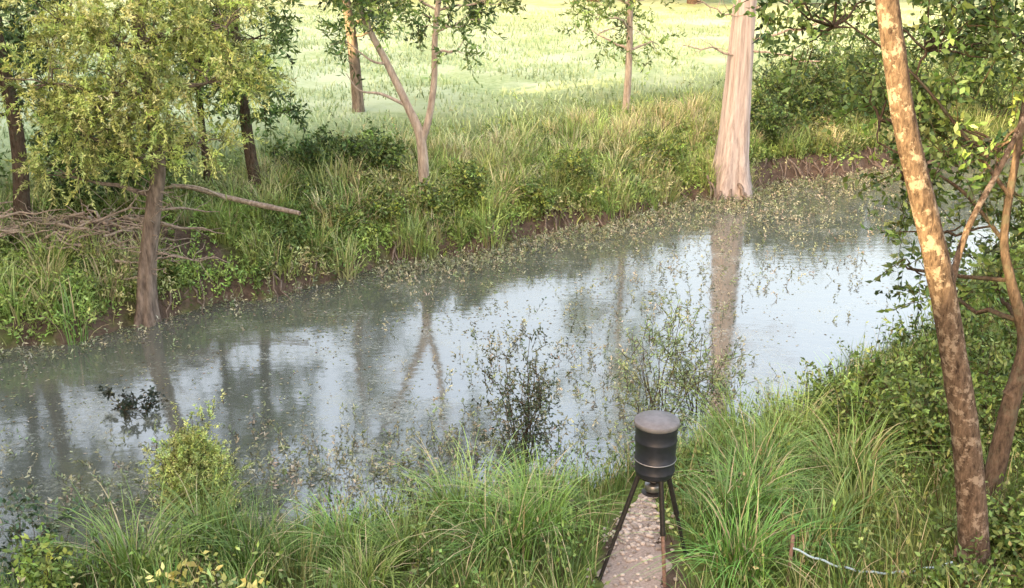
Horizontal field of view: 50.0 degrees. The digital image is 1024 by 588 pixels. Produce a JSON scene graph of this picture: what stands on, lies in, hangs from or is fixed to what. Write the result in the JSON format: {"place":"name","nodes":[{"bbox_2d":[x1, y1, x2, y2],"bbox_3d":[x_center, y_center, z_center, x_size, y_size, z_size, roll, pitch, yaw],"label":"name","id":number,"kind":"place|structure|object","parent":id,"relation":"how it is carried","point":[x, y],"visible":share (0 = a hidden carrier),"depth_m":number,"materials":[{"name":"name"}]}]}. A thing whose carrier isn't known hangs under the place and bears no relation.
{"place":"outdoors","nodes":[
{"label":"outdoors","id":0,"kind":"place"},
{"bbox_2d":[0,155,1023,587],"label":"river water","id":1,"kind":"structure","parent":0,"point":[808,329],"depth_m":20.12,"materials":[{"name":"grey liquid"}]},
{"bbox_2d":[98,385,168,418],"bbox_3d":[-6.145,1.776,17.770,1.246,0.568,0.874,0,19,0],"label":"floating bough","id":2,"kind":"object","parent":1,"relation":"on","point":[128,402],"visible":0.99,"depth_m":17.69,"materials":[{"name":"green plant"}]},
{"bbox_2d":[0,167,996,519],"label":"floating leaves","id":3,"kind":"object","parent":1,"relation":"on","point":[438,311],"visible":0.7,"depth_m":22.46,"materials":[{"name":"green plant"}]},
{"bbox_2d":[0,161,1010,561],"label":"emergent water plants","id":4,"kind":"object","parent":1,"relation":"in","point":[834,181],"visible":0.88,"depth_m":21.08,"materials":[{"name":"green plant"}]},
{"bbox_2d":[0,0,1023,587],"bbox_3d":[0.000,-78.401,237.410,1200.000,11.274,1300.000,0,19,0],"label":"ground","id":5,"kind":"structure","parent":0,"point":[496,82],"depth_m":33.75,"materials":[{"name":"green plant"}]},
{"bbox_2d":[0,148,12,187],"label":"riverbank shrub","id":6,"kind":"object","parent":5,"relation":"on","point":[1,167],"visible":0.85,"depth_m":23.67,"materials":[{"name":"green plant"}]},
{"bbox_2d":[1,522,86,587],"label":"understory shrub","id":7,"kind":"object","parent":5,"relation":"on","point":[47,579],"visible":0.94,"depth_m":11.69,"materials":[{"name":"green plant"}]},
{"bbox_2d":[0,0,92,140],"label":"elm tree","id":8,"kind":"object","parent":5,"relation":"on","point":[32,13],"visible":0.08,"depth_m":25.31,"materials":[{"name":"green plant"}]},
{"bbox_2d":[0,0,95,239],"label":"elm tree","id":9,"kind":"object","parent":5,"relation":"on","point":[17,142],"visible":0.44,"depth_m":21.98,"materials":[{"name":"green plant"}]},
{"bbox_2d":[0,484,118,587],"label":"understory shrub","id":10,"kind":"object","parent":5,"relation":"on","point":[49,526],"visible":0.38,"depth_m":12.76,"materials":[{"name":"green plant"}]},
{"bbox_2d":[25,82,135,192],"bbox_3d":[-10.120,-3.628,25.520,2.579,2.920,2.974,-10,21,-26],"label":"riverbank shrub","id":11,"kind":"object","parent":5,"relation":"on","point":[32,143],"visible":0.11,"depth_m":25.22,"materials":[{"name":"green plant"}]},
{"bbox_2d":[42,150,144,214],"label":"riverbank shrub","id":12,"kind":"object","parent":5,"relation":"on","point":[112,178],"visible":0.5,"depth_m":24.09,"materials":[{"name":"green plant"}]},
{"bbox_2d":[0,161,228,281],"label":"driftwood pile","id":13,"kind":"object","parent":5,"relation":"on","point":[98,220],"visible":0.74,"depth_m":22.34,"materials":[{"name":"brown wood"}]},
{"bbox_2d":[81,113,201,194],"bbox_3d":[-8.466,-3.080,25.312,2.653,2.342,3.206,-8,20,-22],"label":"riverbank shrub","id":14,"kind":"object","parent":5,"relation":"on","point":[145,175],"visible":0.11,"depth_m":25.21,"materials":[{"name":"green plant"}]},
{"bbox_2d":[0,0,297,327],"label":"bald cypress tree","id":15,"kind":"object","parent":5,"relation":"on","point":[102,26],"visible":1,"depth_m":19.96,"materials":[{"name":"green plant"}]},
{"bbox_2d":[143,528,222,587],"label":"yellow leaved plant","id":16,"kind":"object","parent":5,"relation":"on","point":[180,566],"visible":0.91,"depth_m":11.30,"materials":[{"name":"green plant"}]},
{"bbox_2d":[133,389,254,523],"bbox_3d":[-4.228,2.364,14.472,1.467,2.220,1.322,0,19,0],"label":"cypress sapling","id":17,"kind":"object","parent":5,"relation":"on","point":[194,455],"visible":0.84,"depth_m":14.29,"materials":[{"name":"green plant"}]},
{"bbox_2d":[148,0,271,184],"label":"elm tree","id":18,"kind":"object","parent":5,"relation":"on","point":[203,147],"visible":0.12,"depth_m":25.81,"materials":[{"name":"green plant"}]},
{"bbox_2d":[122,0,312,192],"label":"elm tree","id":19,"kind":"object","parent":5,"relation":"on","point":[248,120],"visible":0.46,"depth_m":25.18,"materials":[{"name":"green plant"}]},
{"bbox_2d":[164,184,300,214],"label":"fallen branch","id":20,"kind":"object","parent":5,"relation":"on","point":[243,201],"visible":0.91,"depth_m":24.12,"materials":[{"name":"brown wood"}]},
{"bbox_2d":[207,561,269,587],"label":"yellow leaved plant","id":21,"kind":"object","parent":5,"relation":"on","point":[243,580],"visible":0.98,"depth_m":11.04,"materials":[{"name":"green plant"}]},
{"bbox_2d":[260,121,349,177],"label":"riverbank shrub","id":22,"kind":"object","parent":5,"relation":"on","point":[307,144],"visible":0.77,"depth_m":27.10,"materials":[{"name":"green plant"}]},
{"bbox_2d":[312,195,368,238],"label":"riverbank shrub","id":23,"kind":"object","parent":5,"relation":"on","point":[348,211],"visible":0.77,"depth_m":24.80,"materials":[{"name":"green plant"}]},
{"bbox_2d":[329,118,409,177],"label":"riverbank shrub","id":24,"kind":"object","parent":5,"relation":"on","point":[384,153],"visible":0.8,"depth_m":27.44,"materials":[{"name":"green plant"}]},
{"bbox_2d":[338,0,409,111],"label":"oak tree","id":25,"kind":"object","parent":5,"relation":"on","point":[357,100],"visible":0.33,"depth_m":34.20,"materials":[{"name":"green plant"}]},
{"bbox_2d":[352,175,421,225],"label":"riverbank shrub","id":26,"kind":"object","parent":5,"relation":"on","point":[395,208],"visible":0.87,"depth_m":25.66,"materials":[{"name":"green plant"}]},
{"bbox_2d":[311,0,526,189],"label":"pecan tree","id":27,"kind":"object","parent":5,"relation":"on","point":[421,133],"visible":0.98,"depth_m":25.69,"materials":[{"name":"green plant"}]},
{"bbox_2d":[408,176,461,218],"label":"riverbank shrub","id":28,"kind":"object","parent":5,"relation":"on","point":[439,200],"visible":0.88,"depth_m":26.03,"materials":[{"name":"green plant"}]},
{"bbox_2d":[443,157,495,213],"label":"riverbank shrub","id":29,"kind":"object","parent":5,"relation":"on","point":[465,175],"visible":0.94,"depth_m":26.61,"materials":[{"name":"green plant"}]},
{"bbox_2d":[0,55,992,346],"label":"riverbank undergrowth","id":30,"kind":"object","parent":5,"relation":"on","point":[296,231],"visible":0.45,"depth_m":25.36,"materials":[{"name":"green plant"}]},
{"bbox_2d":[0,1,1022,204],"bbox_3d":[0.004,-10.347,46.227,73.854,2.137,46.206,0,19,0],"label":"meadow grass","id":31,"kind":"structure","parent":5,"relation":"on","point":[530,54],"depth_m":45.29,"materials":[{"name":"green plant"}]},
{"bbox_2d":[0,233,1023,587],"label":"riverbank grass","id":32,"kind":"structure","parent":5,"relation":"on","point":[534,493],"depth_m":12.61,"materials":[{"name":"green plant"}]},
{"bbox_2d":[0,66,1023,345],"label":"bank grass","id":33,"kind":"structure","parent":5,"relation":"on","point":[470,152],"depth_m":27.15,"materials":[{"name":"green plant"}]},
{"bbox_2d":[0,222,1023,587],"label":"riverbank weeds","id":34,"kind":"object","parent":5,"relation":"on","point":[578,542],"visible":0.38,"depth_m":12.31,"materials":[{"name":"green plant"}]},
{"bbox_2d":[470,297,577,481],"bbox_3d":[0.170,1.390,15.219,1.485,2.872,1.808,0,19,0],"label":"dark sapling","id":35,"kind":"object","parent":5,"relation":"on","point":[527,406],"visible":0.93,"depth_m":15.33,"materials":[{"name":"green plant"}]},
{"bbox_2d":[166,145,900,321],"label":"exposed roots","id":36,"kind":"object","parent":5,"relation":"on","point":[743,193],"visible":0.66,"depth_m":30.81,"materials":[{"name":"brown plant"}]},
{"bbox_2d":[507,171,561,215],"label":"riverbank shrub","id":37,"kind":"object","parent":5,"relation":"on","point":[535,192],"visible":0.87,"depth_m":27.56,"materials":[{"name":"green plant"}]},
{"bbox_2d":[542,144,598,192],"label":"riverbank shrub","id":38,"kind":"object","parent":5,"relation":"on","point":[574,160],"visible":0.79,"depth_m":28.73,"materials":[{"name":"green plant"}]},
{"bbox_2d":[555,0,687,112],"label":"pecan tree","id":39,"kind":"object","parent":5,"relation":"on","point":[629,15],"visible":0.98,"depth_m":34.65,"materials":[{"name":"green plant"}]},
{"bbox_2d":[585,493,688,587],"bbox_3d":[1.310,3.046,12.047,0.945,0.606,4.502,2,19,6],"label":"gravel path","id":40,"kind":"structure","parent":5,"relation":"on","point":[614,568],"depth_m":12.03,"materials":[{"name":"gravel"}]},
{"bbox_2d":[594,410,689,587],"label":"game feeder","id":41,"kind":"object","parent":40,"relation":"on","point":[656,440],"visible":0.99,"depth_m":11.29,"materials":[{"name":"black plastic"}]},
{"bbox_2d":[622,130,693,174],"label":"riverbank shrub","id":42,"kind":"object","parent":5,"relation":"on","point":[650,136],"visible":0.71,"depth_m":30.82,"materials":[{"name":"green plant"}]},
{"bbox_2d":[608,279,752,448],"bbox_3d":[2.536,1.236,16.553,2.176,2.955,2.121,0,19,0],"label":"willow sapling","id":43,"kind":"object","parent":5,"relation":"on","point":[659,381],"visible":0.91,"depth_m":16.41,"materials":[{"name":"green plant"}]},
{"bbox_2d":[687,0,700,3],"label":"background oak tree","id":44,"kind":"object","parent":5,"relation":"on","point":[692,1],"visible":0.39,"depth_m":71.99,"materials":[{"name":"brown plant"}]},
{"bbox_2d":[639,321,760,417],"bbox_3d":[3.066,1.320,17.611,1.515,2.013,1.656,-15,24,-37],"label":"willow sapling","id":45,"kind":"object","parent":5,"relation":"on","point":[684,379],"visible":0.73,"depth_m":17.49,"materials":[{"name":"green plant"}]},
{"bbox_2d":[712,0,756,201],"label":"bald cypress tree","id":46,"kind":"object","parent":5,"relation":"on","point":[731,156],"visible":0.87,"depth_m":30.52,"materials":[{"name":"brown plant"}]},
{"bbox_2d":[682,0,836,68],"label":"dead branches","id":47,"kind":"object","parent":46,"relation":"attached to","point":[754,51],"visible":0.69,"depth_m":29.80,"materials":[{"name":"brown wood"}]},
{"bbox_2d":[750,88,796,145],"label":"riverbank shrub","id":48,"kind":"object","parent":5,"relation":"on","point":[771,123],"visible":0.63,"depth_m":33.33,"materials":[{"name":"green plant"}]},
{"bbox_2d":[751,60,826,131],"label":"riverbank shrub","id":49,"kind":"object","parent":5,"relation":"on","point":[770,88],"visible":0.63,"depth_m":34.45,"materials":[{"name":"green plant"}]},
{"bbox_2d":[753,45,842,111],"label":"riverbank shrub","id":50,"kind":"object","parent":5,"relation":"on","point":[786,63],"visible":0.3,"depth_m":35.52,"materials":[{"name":"green plant"}]},
{"bbox_2d":[787,357,889,427],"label":"riverbank shrub","id":51,"kind":"object","parent":5,"relation":"on","point":[815,382],"visible":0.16,"depth_m":15.97,"materials":[{"name":"green plant"}]},
{"bbox_2d":[802,49,880,124],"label":"riverbank shrub","id":52,"kind":"object","parent":5,"relation":"on","point":[839,98],"visible":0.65,"depth_m":35.08,"materials":[{"name":"green plant"}]},
{"bbox_2d":[805,3,884,86],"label":"riverbank shrub","id":53,"kind":"object","parent":5,"relation":"on","point":[838,54],"visible":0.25,"depth_m":37.80,"materials":[{"name":"green plant"}]},
{"bbox_2d":[816,369,915,459],"bbox_3d":[4.878,1.753,14.778,1.488,1.417,1.524,0,19,0],"label":"riverbank shrub","id":54,"kind":"object","parent":5,"relation":"on","point":[845,383],"visible":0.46,"depth_m":14.68,"materials":[{"name":"green plant"}]},
{"bbox_2d":[716,0,1023,509],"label":"hackberry tree","id":55,"kind":"object","parent":5,"relation":"on","point":[993,25],"visible":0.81,"depth_m":12.30,"materials":[{"name":"green plant"}]},
{"bbox_2d":[786,534,957,587],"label":"rope fence","id":56,"kind":"object","parent":5,"relation":"on","point":[792,548],"visible":0.61,"depth_m":11.18,"materials":[{"name":"fabric"}]},
{"bbox_2d":[832,346,934,424],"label":"riverbank shrub","id":57,"kind":"object","parent":5,"relation":"on","point":[869,369],"visible":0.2,"depth_m":15.96,"materials":[{"name":"green plant"}]},
{"bbox_2d":[833,35,936,117],"bbox_3d":[12.247,-7.141,36.575,3.401,2.836,3.399,-12,22,-30],"label":"riverbank shrub","id":58,"kind":"object","parent":5,"relation":"on","point":[872,71],"visible":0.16,"depth_m":36.32,"materials":[{"name":"green plant"}]},
{"bbox_2d":[866,333,998,446],"bbox_3d":[5.627,1.248,14.785,1.604,1.685,2.073,0,19,0],"label":"riverbank shrub","id":59,"kind":"object","parent":5,"relation":"on","point":[932,366],"visible":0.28,"depth_m":14.57,"materials":[{"name":"green plant"}]},
{"bbox_2d":[876,1,993,102],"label":"shrub","id":60,"kind":"object","parent":5,"relation":"on","point":[955,64],"visible":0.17,"depth_m":36.96,"materials":[{"name":"green plant"}]},
{"bbox_2d":[874,365,996,479],"bbox_3d":[5.373,1.582,13.762,1.373,1.348,1.411,-13,23,-34],"label":"riverbank shrub","id":61,"kind":"object","parent":5,"relation":"on","point":[929,426],"visible":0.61,"depth_m":13.70,"materials":[{"name":"green plant"}]},
{"bbox_2d":[876,314,1015,377],"bbox_3d":[6.611,1.004,16.836,1.965,1.491,1.938,0,19,0],"label":"riverbank shrub","id":62,"kind":"object","parent":5,"relation":"on","point":[904,336],"visible":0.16,"depth_m":16.71,"materials":[{"name":"green plant"}]},
{"bbox_2d":[875,0,1023,573],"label":"leaning elm tree","id":63,"kind":"object","parent":5,"relation":"on","point":[941,272],"visible":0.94,"depth_m":10.34,"materials":[{"name":"brown plant"}]},
{"bbox_2d":[902,543,1001,587],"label":"understory shrub","id":64,"kind":"object","parent":5,"relation":"on","point":[954,570],"visible":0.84,"depth_m":10.52,"materials":[{"name":"green plant"}]},
{"bbox_2d":[928,293,1008,353],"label":"riverbank shrub","id":65,"kind":"object","parent":5,"relation":"on","point":[966,327],"visible":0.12,"depth_m":17.98,"materials":[{"name":"green plant"}]},
{"bbox_2d":[927,479,1023,569],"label":"understory shrub","id":66,"kind":"object","parent":5,"relation":"on","point":[1014,524],"visible":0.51,"depth_m":11.50,"materials":[{"name":"green plant"}]},
{"bbox_2d":[934,303,1020,405],"bbox_3d":[7.045,1.008,15.661,1.984,1.772,1.653,7,20,20],"label":"riverbank shrub","id":67,"kind":"object","parent":5,"relation":"on","point":[1000,338],"visible":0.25,"depth_m":15.82,"materials":[{"name":"green plant"}]},
{"bbox_2d":[934,334,1023,465],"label":"riverbank shrub","id":68,"kind":"object","parent":5,"relation":"on","point":[997,388],"visible":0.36,"depth_m":14.19,"materials":[{"name":"green plant"}]},
{"bbox_2d":[935,51,1023,117],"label":"riverbank shrub","id":69,"kind":"object","parent":5,"relation":"on","point":[1003,90],"visible":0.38,"depth_m":37.61,"materials":[{"name":"green plant"}]},
{"bbox_2d":[955,237,1023,314],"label":"riverbank shrub","id":70,"kind":"object","parent":5,"relation":"on","point":[1012,258],"visible":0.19,"depth_m":19.60,"materials":[{"name":"green plant"}]},
{"bbox_2d":[961,281,1023,376],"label":"riverbank shrub","id":71,"kind":"object","parent":5,"relation":"on","point":[1008,339],"visible":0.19,"depth_m":16.07,"materials":[{"name":"green plant"}]},
{"bbox_2d":[963,542,1023,587],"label":"understory shrub","id":72,"kind":"object","parent":5,"relation":"on","point":[995,556],"visible":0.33,"depth_m":10.52,"materials":[{"name":"green plant"}]},
{"bbox_2d":[983,192,1023,274],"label":"riverbank shrub","id":73,"kind":"object","parent":5,"relation":"on","point":[1011,249],"visible":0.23,"depth_m":21.19,"materials":[{"name":"green plant"}]},
{"bbox_2d":[985,531,1023,587],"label":"understory shrub","id":74,"kind":"object","parent":5,"relation":"on","point":[1018,578],"visible":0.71,"depth_m":10.30,"materials":[{"name":"green plant"}]},
{"bbox_2d":[986,487,1023,564],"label":"understory shrub","id":75,"kind":"object","parent":5,"relation":"on","point":[992,505],"visible":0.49,"depth_m":11.62,"materials":[{"name":"green plant"}]},
{"bbox_2d":[1003,249,1023,301],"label":"riverbank shrub","id":76,"kind":"object","parent":5,"relation":"on","point":[1021,263],"visible":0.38,"depth_m":17.55,"materials":[{"name":"green plant"}]}
]}

